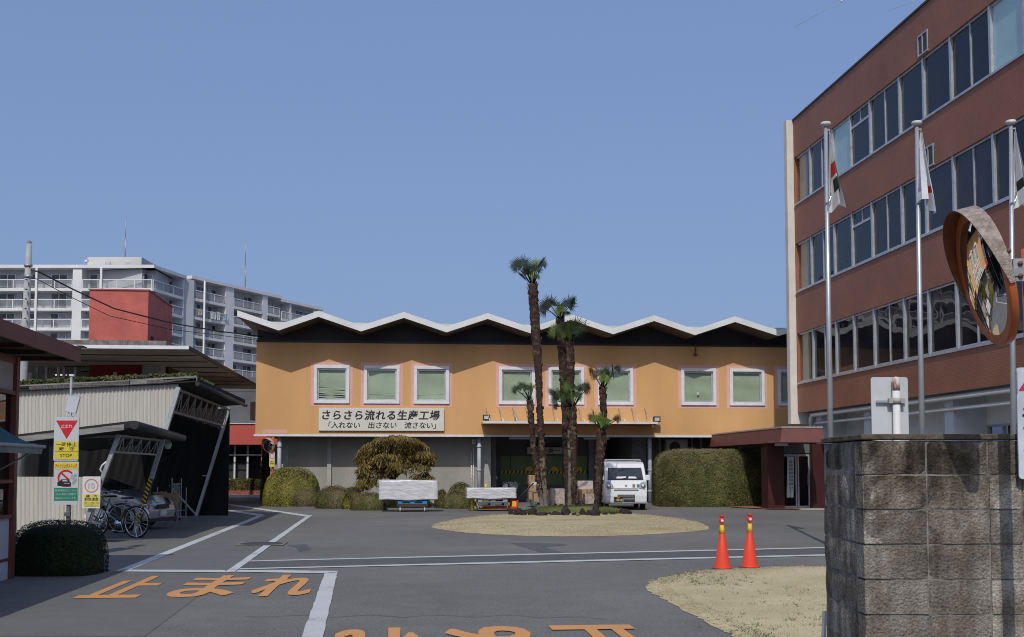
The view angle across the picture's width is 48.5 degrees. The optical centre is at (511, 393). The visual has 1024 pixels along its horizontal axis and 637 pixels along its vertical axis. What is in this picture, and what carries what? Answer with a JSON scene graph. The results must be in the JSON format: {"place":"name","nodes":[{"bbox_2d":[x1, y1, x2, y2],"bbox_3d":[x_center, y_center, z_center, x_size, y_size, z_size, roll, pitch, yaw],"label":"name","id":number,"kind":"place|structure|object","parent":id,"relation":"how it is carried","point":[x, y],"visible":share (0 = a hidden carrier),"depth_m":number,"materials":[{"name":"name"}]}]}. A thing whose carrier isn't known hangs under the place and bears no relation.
{"place":"outdoors","nodes":[
{"label":"outdoors","id":0,"kind":"place"},
{"bbox_2d":[0,257,196,348],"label":"apartment building","id":1,"kind":"structure","parent":0,"point":[56,314],"depth_m":160.69,"materials":[{"name":"concrete"}]},
{"bbox_2d":[0,572,226,636],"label":"path","id":2,"kind":"structure","parent":0,"point":[144,614],"depth_m":11.96,"materials":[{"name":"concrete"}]},
{"bbox_2d":[130,506,305,570],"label":"path","id":3,"kind":"structure","parent":0,"point":[220,551],"depth_m":21.16,"materials":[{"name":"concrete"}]},
{"bbox_2d":[227,515,311,571],"bbox_3d":[-5.136,3.156,25.705,0.151,0.001,19.247,0,-4,-7],"label":"road marking","id":4,"kind":"object","parent":3,"relation":"on","point":[234,568],"visible":0.99,"depth_m":20.58,"materials":[{"name":"white paint"}]},
{"bbox_2d":[271,299,323,321],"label":"apartment building","id":5,"kind":"structure","parent":0,"point":[290,310],"depth_m":193.34,"materials":[{"name":"concrete"}]},
{"bbox_2d":[0,497,825,636],"bbox_3d":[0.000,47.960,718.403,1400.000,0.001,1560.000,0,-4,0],"label":"ground","id":6,"kind":"structure","parent":0,"point":[583,592],"depth_m":15.61,"materials":[{"name":"grey asphalt"}]},
{"bbox_2d":[17,240,32,476],"bbox_3d":[-14.700,-0.465,34.092,0.460,8.335,0.399,-1,-4,17],"label":"utility pole","id":7,"kind":"object","parent":6,"relation":"on","point":[28,276],"visible":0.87,"depth_m":34.16,"materials":[{"name":"concrete"}]},
{"bbox_2d":[0,318,86,580],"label":"guard booth","id":8,"kind":"object","parent":6,"relation":"on","point":[18,344],"visible":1,"depth_m":15.23,"materials":[{"name":"red paint"}]},
{"bbox_2d":[0,393,10,479],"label":"window pane","id":9,"kind":"structure","parent":8,"relation":"in","point":[5,400],"depth_m":15.18,"materials":[{"name":"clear glass"}]},
{"bbox_2d":[0,427,45,469],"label":"awning","id":10,"kind":"object","parent":8,"relation":"on","point":[10,443],"visible":1,"depth_m":13.86,"materials":[{"name":"teal fabric"}]},
{"bbox_2d":[15,518,109,576],"bbox_3d":[-6.401,2.169,16.098,1.262,0.787,1.035,0,-4,0],"label":"round bush","id":11,"kind":"object","parent":6,"relation":"on","point":[60,548],"visible":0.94,"depth_m":15.68,"materials":[{"name":"green plant"}]},
{"bbox_2d":[53,416,79,523],"bbox_3d":[-7.430,1.550,18.973,0.423,2.355,0.107,0,-4,0],"label":"gate sign","id":12,"kind":"object","parent":6,"relation":"on","point":[66,474],"visible":1,"depth_m":18.95,"materials":[{"name":"metal"}]},
{"bbox_2d":[16,478,176,529],"bbox_3d":[-10.526,2.682,27.850,4.185,1.238,1.692,0,-4,6],"label":"parked car","id":13,"kind":"object","parent":6,"relation":"on","point":[162,508],"visible":0.23,"depth_m":27.23,"materials":[{"name":"silver metal"}]},
{"bbox_2d":[17,421,185,532],"bbox_3d":[-9.845,1.906,24.362,5.311,2.437,5.149,0,-4,0],"label":"carport","id":14,"kind":"object","parent":6,"relation":"on","point":[34,499],"visible":0.66,"depth_m":22.36,"materials":[{"name":"black paint"}]},
{"bbox_2d":[82,476,100,507],"bbox_3d":[-8.174,1.924,22.116,0.347,0.615,0.028,0,-4,0],"label":"speed sign","id":15,"kind":"object","parent":14,"relation":"attached to","point":[91,493],"visible":1,"depth_m":22.11,"materials":[{"name":"white metal"}]},
{"bbox_2d":[92,490,150,537],"bbox_3d":[-8.476,2.587,24.377,1.781,1.021,0.584,-1,-4,22],"label":"bicycle","id":16,"kind":"object","parent":6,"relation":"on","point":[117,523],"visible":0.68,"depth_m":24.27,"materials":[{"name":"metal"}]},
{"bbox_2d":[18,376,247,532],"bbox_3d":[-12.311,1.695,30.592,10.378,3.591,9.526,0,-4,0],"label":"carport","id":17,"kind":"object","parent":6,"relation":"on","point":[197,460],"visible":0.72,"depth_m":33.88,"materials":[{"name":"black paint"}]},
{"bbox_2d":[20,372,213,385],"bbox_3d":[-9.541,-0.211,27.670,4.532,0.503,2.872,0,-4,0],"label":"planter hedge","id":18,"kind":"object","parent":17,"relation":"on","point":[88,379],"visible":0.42,"depth_m":26.40,"materials":[{"name":"green plant"}]},
{"bbox_2d":[28,289,255,422],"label":"hall","id":19,"kind":"structure","parent":6,"relation":"on","point":[120,347],"depth_m":41.09,"materials":[{"name":"red paint"}]},
{"bbox_2d":[117,515,263,570],"bbox_3d":[-6.671,3.161,25.783,0.197,0.001,19.119,0,-4,-6],"label":"road marking","id":20,"kind":"object","parent":6,"relation":"on","point":[135,565],"visible":1,"depth_m":21.23,"materials":[{"name":"white paint"}]},
{"bbox_2d":[74,575,310,597],"bbox_3d":[-3.815,2.423,14.372,2.641,0.001,2.644,0,-4,-5],"label":"road marking","id":21,"kind":"object","parent":6,"relation":"on","point":[268,589],"visible":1,"depth_m":13.97,"materials":[{"name":"orange paint"}]},
{"bbox_2d":[187,275,282,408],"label":"apartment building","id":22,"kind":"structure","parent":6,"relation":"on","point":[238,355],"depth_m":177.98,"materials":[{"name":"concrete"}]},
{"bbox_2d":[229,490,260,494],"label":"brick planter","id":23,"kind":"object","parent":6,"relation":"on","point":[244,492],"visible":0.21,"depth_m":56.57,"materials":[{"name":"red brick"}]},
{"bbox_2d":[229,478,260,490],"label":"hedge","id":24,"kind":"object","parent":23,"relation":"in","point":[244,484],"visible":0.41,"depth_m":56.70,"materials":[{"name":"green plant"}]},
{"bbox_2d":[229,423,276,479],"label":"red annexe","id":25,"kind":"structure","parent":6,"relation":"on","point":[245,450],"depth_m":57.03,"materials":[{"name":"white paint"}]},
{"bbox_2d":[261,465,319,506],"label":"round bush","id":26,"kind":"object","parent":6,"relation":"on","point":[281,486],"visible":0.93,"depth_m":43.27,"materials":[{"name":"green plant"}]},
{"bbox_2d":[287,487,319,506],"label":"cloud bush","id":27,"kind":"object","parent":6,"relation":"on","point":[306,498],"visible":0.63,"depth_m":43.08,"materials":[{"name":"green plant"}]},
{"bbox_2d":[302,572,336,636],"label":"road marking","id":28,"kind":"object","parent":6,"relation":"on","point":[315,625],"visible":1,"depth_m":12.01,"materials":[{"name":"white paint"}]},
{"bbox_2d":[314,484,351,508],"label":"cloud bush","id":29,"kind":"object","parent":6,"relation":"on","point":[330,497],"visible":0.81,"depth_m":40.90,"materials":[{"name":"green plant"}]},
{"bbox_2d":[350,491,387,510],"bbox_3d":[-4.980,3.745,39.611,1.324,0.681,0.940,0,-4,0],"label":"cloud bush","id":30,"kind":"object","parent":6,"relation":"on","point":[368,501],"visible":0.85,"depth_m":39.24,"materials":[{"name":"green plant"}]},
{"bbox_2d":[352,435,438,491],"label":"weeping tree","id":31,"kind":"object","parent":6,"relation":"on","point":[388,458],"visible":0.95,"depth_m":43.45,"materials":[{"name":"green plant"}]},
{"bbox_2d":[397,503,427,511],"bbox_3d":[-3.370,3.856,38.440,1.011,0.265,1.010,0,-4,-5],"label":"platform cart","id":32,"kind":"object","parent":6,"relation":"on","point":[412,505],"visible":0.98,"depth_m":37.97,"materials":[{"name":"brown metal"}]},
{"bbox_2d":[398,500,426,503],"bbox_3d":[-3.371,3.673,38.471,0.971,0.100,0.950,0,-4,-5],"label":"plastic pallet","id":33,"kind":"object","parent":32,"relation":"on","point":[413,502],"visible":0.96,"depth_m":38.02,"materials":[{"name":"blue plastic"}]},
{"bbox_2d":[379,479,437,500],"bbox_3d":[-3.500,3.264,38.461,1.988,0.693,1.016,0,-4,-5],"label":"wrapped stack","id":34,"kind":"object","parent":33,"relation":"on","point":[409,490],"visible":1,"depth_m":37.97,"materials":[{"name":"white plastic"}]},
{"bbox_2d":[442,489,470,508],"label":"cloud bush","id":35,"kind":"object","parent":6,"relation":"on","point":[455,499],"visible":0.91,"depth_m":40.89,"materials":[{"name":"green plant"}]},
{"bbox_2d":[335,624,634,636],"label":"road marking","id":36,"kind":"object","parent":6,"relation":"on","point":[593,631],"visible":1,"depth_m":10.32,"materials":[{"name":"orange paint"}]},
{"bbox_2d":[482,483,533,508],"bbox_3d":[-0.121,3.562,39.195,1.759,0.950,0.628,0,-4,-5],"label":"pallet truck","id":37,"kind":"object","parent":6,"relation":"on","point":[513,503],"visible":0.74,"depth_m":38.90,"materials":[{"name":"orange metal"}]},
{"bbox_2d":[475,501,508,505],"bbox_3d":[-0.700,3.806,39.193,1.110,0.138,0.950,0,-4,-5],"label":"plastic pallet","id":38,"kind":"object","parent":37,"relation":"on","point":[493,503],"visible":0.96,"depth_m":38.75,"materials":[{"name":"plastic"}]},
{"bbox_2d":[476,499,506,501],"bbox_3d":[-0.700,3.683,39.201,1.010,0.088,0.850,0,-4,-5],"label":"plastic pallet","id":39,"kind":"object","parent":38,"relation":"on","point":[491,500],"visible":0.96,"depth_m":38.78,"materials":[{"name":"white plastic"}]},
{"bbox_2d":[465,487,516,498],"bbox_3d":[-0.735,3.439,39.188,1.716,0.395,0.915,0,-4,-5],"label":"wrapped stack","id":40,"kind":"object","parent":39,"relation":"on","point":[488,492],"visible":1,"depth_m":38.75,"materials":[{"name":"white plastic"}]},
{"bbox_2d":[237,310,815,502],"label":"factory building","id":41,"kind":"structure","parent":6,"relation":"on","point":[467,375],"depth_m":46.79,"materials":[{"name":"orange paint"}]},
{"bbox_2d":[311,362,352,406],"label":"window","id":42,"kind":"structure","parent":41,"relation":"in","point":[331,387],"depth_m":45.99,"materials":[{"name":"glass"}]},
{"bbox_2d":[319,408,443,430],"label":"factory sign","id":43,"kind":"object","parent":41,"relation":"attached to","point":[381,419],"visible":1,"depth_m":45.93,"materials":[{"name":"white"}]},
{"bbox_2d":[361,362,402,406],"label":"window","id":44,"kind":"structure","parent":41,"relation":"in","point":[381,383],"depth_m":46.17,"materials":[{"name":"green glass"}]},
{"bbox_2d":[411,363,451,406],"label":"window","id":45,"kind":"structure","parent":41,"relation":"in","point":[431,383],"depth_m":46.37,"materials":[{"name":"green glass"}]},
{"bbox_2d":[496,364,536,407],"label":"window","id":46,"kind":"structure","parent":41,"relation":"in","point":[507,375],"depth_m":46.69,"materials":[{"name":"green glass"}]},
{"bbox_2d":[545,364,586,407],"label":"window","id":47,"kind":"structure","parent":41,"relation":"in","point":[552,377],"depth_m":46.85,"materials":[{"name":"white paint"}]},
{"bbox_2d":[594,364,635,407],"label":"window","id":48,"kind":"structure","parent":41,"relation":"in","point":[621,392],"depth_m":47.10,"materials":[{"name":"green glass"}]},
{"bbox_2d":[678,365,718,407],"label":"window","id":49,"kind":"structure","parent":41,"relation":"in","point":[696,388],"depth_m":47.42,"materials":[{"name":"green glass"}]},
{"bbox_2d":[726,366,767,408],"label":"window","id":50,"kind":"structure","parent":41,"relation":"in","point":[746,385],"depth_m":47.61,"materials":[{"name":"green glass"}]},
{"bbox_2d":[774,366,787,408],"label":"window","id":51,"kind":"structure","parent":41,"relation":"in","point":[780,372],"depth_m":47.70,"materials":[{"name":"white paint"}]},
{"bbox_2d":[240,554,824,568],"bbox_3d":[0.861,2.662,18.061,10.158,0.001,0.282,1,-4,-16],"label":"road marking","id":52,"kind":"object","parent":6,"relation":"on","point":[539,561],"visible":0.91,"depth_m":17.97,"materials":[{"name":"white paint"}]},
{"bbox_2d":[601,459,649,509],"bbox_3d":[3.968,3.280,41.227,1.750,1.776,3.433,0,-4,0],"label":"delivery van","id":53,"kind":"object","parent":6,"relation":"on","point":[624,482],"visible":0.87,"depth_m":39.74,"materials":[{"name":"white metal"}]},
{"bbox_2d":[651,447,761,506],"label":"box hedge","id":54,"kind":"object","parent":6,"relation":"on","point":[706,477],"visible":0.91,"depth_m":42.78,"materials":[{"name":"green plant"}]},
{"bbox_2d":[820,121,833,443],"bbox_3d":[6.062,-1.179,21.721,0.210,8.157,0.210,0,-4,0],"label":"flagpole","id":55,"kind":"object","parent":6,"relation":"on","point":[825,124],"visible":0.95,"depth_m":21.73,"materials":[{"name":"silver metal"}]},
{"bbox_2d":[827,133,845,212],"bbox_3d":[6.187,-4.244,21.819,0.330,1.527,0.322,0,-4,0],"label":"flag","id":56,"kind":"object","parent":55,"relation":"attached to","point":[835,189],"visible":1,"depth_m":21.84,"materials":[{"name":"white fabric"}]},
{"bbox_2d":[870,377,908,440],"bbox_3d":[2.860,0.962,8.521,0.279,2.180,0.093,0,-4,0],"label":"road sign","id":57,"kind":"object","parent":6,"relation":"on","point":[889,405],"visible":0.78,"depth_m":8.61,"materials":[{"name":"metal"}]},
{"bbox_2d":[911,120,924,440],"bbox_3d":[7.817,-1.188,21.722,0.218,8.175,0.210,0,-4,0],"label":"flagpole","id":58,"kind":"object","parent":6,"relation":"on","point":[916,123],"visible":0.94,"depth_m":21.73,"materials":[{"name":"silver metal"}]},
{"bbox_2d":[917,132,935,213],"bbox_3d":[7.942,-4.228,21.818,0.330,1.595,0.325,0,-4,0],"label":"flag","id":59,"kind":"object","parent":58,"relation":"attached to","point":[925,190],"visible":1,"depth_m":21.79,"materials":[{"name":"white fabric"}]},
{"bbox_2d":[943,206,1023,345],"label":"road mirror","id":60,"kind":"object","parent":6,"relation":"on","point":[987,274],"visible":1,"depth_m":5.93,"materials":[{"name":"orange metal"}]},
{"bbox_2d":[1005,119,1016,440],"bbox_3d":[9.579,-1.196,21.723,0.330,8.193,0.210,0,-4,0],"label":"flagpole","id":61,"kind":"object","parent":6,"relation":"on","point":[1013,418],"visible":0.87,"depth_m":21.79,"materials":[{"name":"silver metal"}]},
{"bbox_2d":[1012,132,1023,208],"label":"flag","id":62,"kind":"object","parent":61,"relation":"attached to","point":[1018,171],"visible":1,"depth_m":21.85,"materials":[{"name":"white fabric"}]},
{"bbox_2d":[0,0,924,327],"label":"sky","id":63,"kind":"structure","parent":0,"point":[372,160],"materials":[{"name":"blue"}]},
{"bbox_2d":[241,548,824,567],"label":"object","id":64,"kind":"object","parent":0,"point":[468,559],"depth_m":18.62,"materials":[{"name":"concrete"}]},
{"bbox_2d":[252,547,824,560],"bbox_3d":[1.011,2.765,19.654,10.954,0.001,0.229,1,-4,-17],"label":"road marking","id":65,"kind":"object","parent":64,"relation":"on","point":[532,554],"visible":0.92,"depth_m":19.41,"materials":[{"name":"white paint"}]},
{"bbox_2d":[432,513,708,535],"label":"lawn","id":66,"kind":"structure","parent":0,"point":[588,521],"depth_m":27.93,"materials":[{"name":"beige plant"}]},
{"bbox_2d":[512,505,619,514],"bbox_3d":[1.830,3.714,36.641,3.829,0.207,4.278,0,-4,0],"label":"grass bed","id":67,"kind":"object","parent":66,"relation":"on","point":[548,509],"visible":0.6,"depth_m":35.09,"materials":[{"name":"green plant"}]},
{"bbox_2d":[510,380,543,506],"bbox_3d":[0.518,1.806,36.392,0.880,4.470,0.926,4,-5,-43],"label":"palm tree","id":68,"kind":"object","parent":67,"relation":"on","point":[530,408],"visible":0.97,"depth_m":36.32,"materials":[{"name":"brown plant"}]},
{"bbox_2d":[509,254,547,505],"bbox_3d":[0.603,-0.248,36.697,1.260,8.652,1.151,2,-4,-24],"label":"palm tree","id":69,"kind":"object","parent":67,"relation":"on","point":[533,300],"visible":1,"depth_m":36.63,"materials":[{"name":"brown plant"}]},
{"bbox_2d":[539,294,578,504],"bbox_3d":[1.487,0.253,37.377,1.458,7.118,1.424,0,-4,0],"label":"palm tree","id":70,"kind":"object","parent":67,"relation":"on","point":[560,310],"visible":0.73,"depth_m":37.17,"materials":[{"name":"brown plant"}]},
{"bbox_2d":[546,315,588,504],"bbox_3d":[1.911,0.747,36.687,1.366,6.505,1.025,2,-4,-23],"label":"palm tree","id":71,"kind":"object","parent":67,"relation":"on","point":[569,328],"visible":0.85,"depth_m":36.64,"materials":[{"name":"brown plant"}]},
{"bbox_2d":[547,379,591,505],"bbox_3d":[1.813,1.625,36.136,1.518,4.268,1.195,0,-4,0],"label":"palm tree","id":72,"kind":"object","parent":67,"relation":"on","point":[556,394],"visible":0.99,"depth_m":35.98,"materials":[{"name":"brown plant"}]},
{"bbox_2d":[587,411,620,507],"bbox_3d":[2.882,2.120,35.482,1.132,3.299,1.184,0,-4,0],"label":"palm tree","id":73,"kind":"object","parent":67,"relation":"on","point":[601,435],"visible":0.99,"depth_m":35.34,"materials":[{"name":"brown plant"}]},
{"bbox_2d":[588,363,621,505],"bbox_3d":[3.050,1.436,37.189,1.164,4.902,0.947,0,-4,0],"label":"palm tree","id":74,"kind":"object","parent":67,"relation":"on","point":[602,374],"visible":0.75,"depth_m":37.06,"materials":[{"name":"brown plant"}]},
{"bbox_2d":[646,565,826,636],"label":"lawn","id":75,"kind":"structure","parent":0,"point":[745,594],"depth_m":12.74,"materials":[{"name":"beige plant"}]},
{"bbox_2d":[712,515,732,569],"bbox_3d":[3.052,2.166,16.526,0.310,0.785,0.310,0,-4,-6],"label":"traffic cone","id":76,"kind":"object","parent":75,"relation":"on","point":[722,560],"visible":0.98,"depth_m":16.46,"materials":[{"name":"orange plastic"}]},
{"bbox_2d":[739,514,759,567],"bbox_3d":[3.491,2.170,16.704,0.316,0.801,0.316,2,-4,-14],"label":"traffic cone","id":77,"kind":"object","parent":75,"relation":"on","point":[749,560],"visible":0.94,"depth_m":16.64,"materials":[{"name":"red plastic"}]},
{"bbox_2d":[733,506,797,508],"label":"pavement","id":78,"kind":"structure","parent":0,"point":[757,507],"depth_m":41.29,"materials":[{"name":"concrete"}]},
{"bbox_2d":[710,426,824,509],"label":"entrance porch","id":79,"kind":"object","parent":78,"relation":"on","point":[778,445],"visible":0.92,"depth_m":40.35,"materials":[{"name":"red paint"}]},
{"bbox_2d":[784,454,796,507],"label":"door","id":80,"kind":"structure","parent":79,"relation":"in","point":[790,502],"depth_m":40.51,"materials":[{"name":"metal"}]},
{"bbox_2d":[797,454,809,507],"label":"door","id":81,"kind":"structure","parent":79,"relation":"in","point":[803,469],"depth_m":40.57,"materials":[{"name":"glass"}]},
{"bbox_2d":[783,0,1023,443],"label":"office building","id":82,"kind":"structure","parent":0,"point":[949,74],"depth_m":33.35,"materials":[{"name":"brown brick"}]},
{"bbox_2d":[796,147,811,202],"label":"window","id":83,"kind":"structure","parent":82,"relation":"in","point":[805,158],"depth_m":41.93,"materials":[{"name":"glass"}]},
{"bbox_2d":[798,236,813,289],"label":"window","id":84,"kind":"structure","parent":82,"relation":"in","point":[807,272],"depth_m":41.69,"materials":[{"name":"glass"}]},
{"bbox_2d":[799,329,814,381],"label":"window","id":85,"kind":"structure","parent":82,"relation":"in","point":[808,336],"depth_m":41.44,"materials":[{"name":"glass"}]},
{"bbox_2d":[810,129,834,192],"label":"window","id":86,"kind":"structure","parent":82,"relation":"in","point":[817,149],"depth_m":40.27,"materials":[{"name":"glass"}]},
{"bbox_2d":[812,223,836,283],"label":"window","id":87,"kind":"structure","parent":82,"relation":"in","point":[819,267],"depth_m":39.91,"materials":[{"name":"glass"}]},
{"bbox_2d":[813,321,838,378],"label":"window","id":88,"kind":"structure","parent":82,"relation":"in","point":[820,332],"depth_m":39.68,"materials":[{"name":"glass"}]},
{"bbox_2d":[833,115,852,174],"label":"window","id":89,"kind":"structure","parent":82,"relation":"in","point":[843,132],"depth_m":38.09,"materials":[{"name":"glass"}]},
{"bbox_2d":[835,213,854,273],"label":"window","id":90,"kind":"structure","parent":82,"relation":"in","point":[845,251],"depth_m":37.85,"materials":[{"name":"glass"}]},
{"bbox_2d":[837,315,856,373],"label":"window","id":91,"kind":"structure","parent":82,"relation":"in","point":[847,354],"depth_m":37.62,"materials":[{"name":"glass"}]},
{"bbox_2d":[851,99,872,165],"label":"window","id":92,"kind":"structure","parent":82,"relation":"in","point":[862,144],"depth_m":36.49,"materials":[{"name":"glass"}]},
{"bbox_2d":[853,202,874,265],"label":"window","id":93,"kind":"structure","parent":82,"relation":"in","point":[864,240],"depth_m":36.29,"materials":[{"name":"glass"}]},
{"bbox_2d":[855,308,876,369],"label":"window","id":94,"kind":"structure","parent":82,"relation":"in","point":[866,336],"depth_m":36.08,"materials":[{"name":"glass"}]},
{"bbox_2d":[870,76,901,151],"bbox_3d":[11.435,-8.430,34.706,0.180,1.779,2.190,0,-4,-5],"label":"window","id":95,"kind":"structure","parent":82,"relation":"in","point":[887,104],"depth_m":34.62,"materials":[{"name":"glass"}]},
{"bbox_2d":[873,185,904,256],"bbox_3d":[11.435,-5.169,34.495,0.180,1.790,2.190,0,-4,-5],"label":"window","id":96,"kind":"structure","parent":82,"relation":"in","point":[889,224],"depth_m":34.42,"materials":[{"name":"glass"}]},
{"bbox_2d":[875,298,907,365],"bbox_3d":[11.425,-1.804,34.277,0.160,1.834,2.190,0,-4,-5],"label":"window","id":97,"kind":"structure","parent":82,"relation":"in","point":[891,318],"depth_m":34.22,"materials":[{"name":"glass"}]},
{"bbox_2d":[900,57,926,131],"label":"window","id":98,"kind":"structure","parent":82,"relation":"in","point":[913,82],"depth_m":32.84,"materials":[{"name":"glass"}]},
{"bbox_2d":[902,178,928,242],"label":"window","id":99,"kind":"structure","parent":82,"relation":"in","point":[910,186],"depth_m":32.87,"materials":[{"name":"glass"}]},
{"bbox_2d":[905,290,931,359],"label":"window","id":100,"kind":"structure","parent":82,"relation":"in","point":[911,301],"depth_m":32.56,"materials":[{"name":"glass"}]},
{"bbox_2d":[924,36,953,114],"bbox_3d":[11.760,-8.650,31.298,0.180,1.779,1.658,0,-4,-5],"label":"window","id":101,"kind":"structure","parent":82,"relation":"in","point":[939,62],"depth_m":31.25,"materials":[{"name":"glass"}]},
{"bbox_2d":[928,156,956,232],"bbox_3d":[11.750,-5.390,31.087,0.160,1.790,1.658,0,-4,-5],"label":"window","id":102,"kind":"structure","parent":82,"relation":"in","point":[942,176],"depth_m":30.99,"materials":[{"name":"glass"}]},
{"bbox_2d":[929,281,959,353],"bbox_3d":[11.750,-2.024,30.869,0.160,1.834,1.658,0,-4,-5],"label":"window","id":103,"kind":"structure","parent":82,"relation":"in","point":[945,312],"depth_m":30.83,"materials":[{"name":"glass"}]},
{"bbox_2d":[951,5,994,96],"bbox_3d":[11.935,-8.768,29.474,0.180,1.779,2.115,0,-4,-5],"label":"window","id":104,"kind":"structure","parent":82,"relation":"in","point":[973,44],"depth_m":29.39,"materials":[{"name":"glass"}]},
{"bbox_2d":[959,289,990,347],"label":"window","id":105,"kind":"structure","parent":82,"relation":"in","point":[971,334],"depth_m":29.62,"materials":[{"name":"glass"}]},
{"bbox_2d":[954,133,997,209],"bbox_3d":[11.925,-5.508,29.262,0.160,1.790,2.115,0,-4,-5],"label":"window","id":106,"kind":"structure","parent":82,"relation":"in","point":[976,165],"depth_m":29.14,"materials":[{"name":"glass"}]},
{"bbox_2d":[991,0,1023,70],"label":"window","id":107,"kind":"structure","parent":82,"relation":"in","point":[1008,15],"depth_m":27.78,"materials":[{"name":"glass"}]},
{"bbox_2d":[994,116,1023,201],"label":"window","id":108,"kind":"structure","parent":82,"relation":"in","point":[1002,136],"depth_m":27.84,"materials":[{"name":"glass"}]},
{"bbox_2d":[821,434,1023,636],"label":"block wall","id":109,"kind":"structure","parent":0,"point":[924,538],"depth_m":6.50,"materials":[{"name":"concrete"}]},
{"bbox_2d":[1015,368,1023,478],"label":"notice board","id":110,"kind":"object","parent":109,"relation":"attached to","point":[1019,374],"visible":1,"depth_m":6.47,"materials":[{"name":"white"}]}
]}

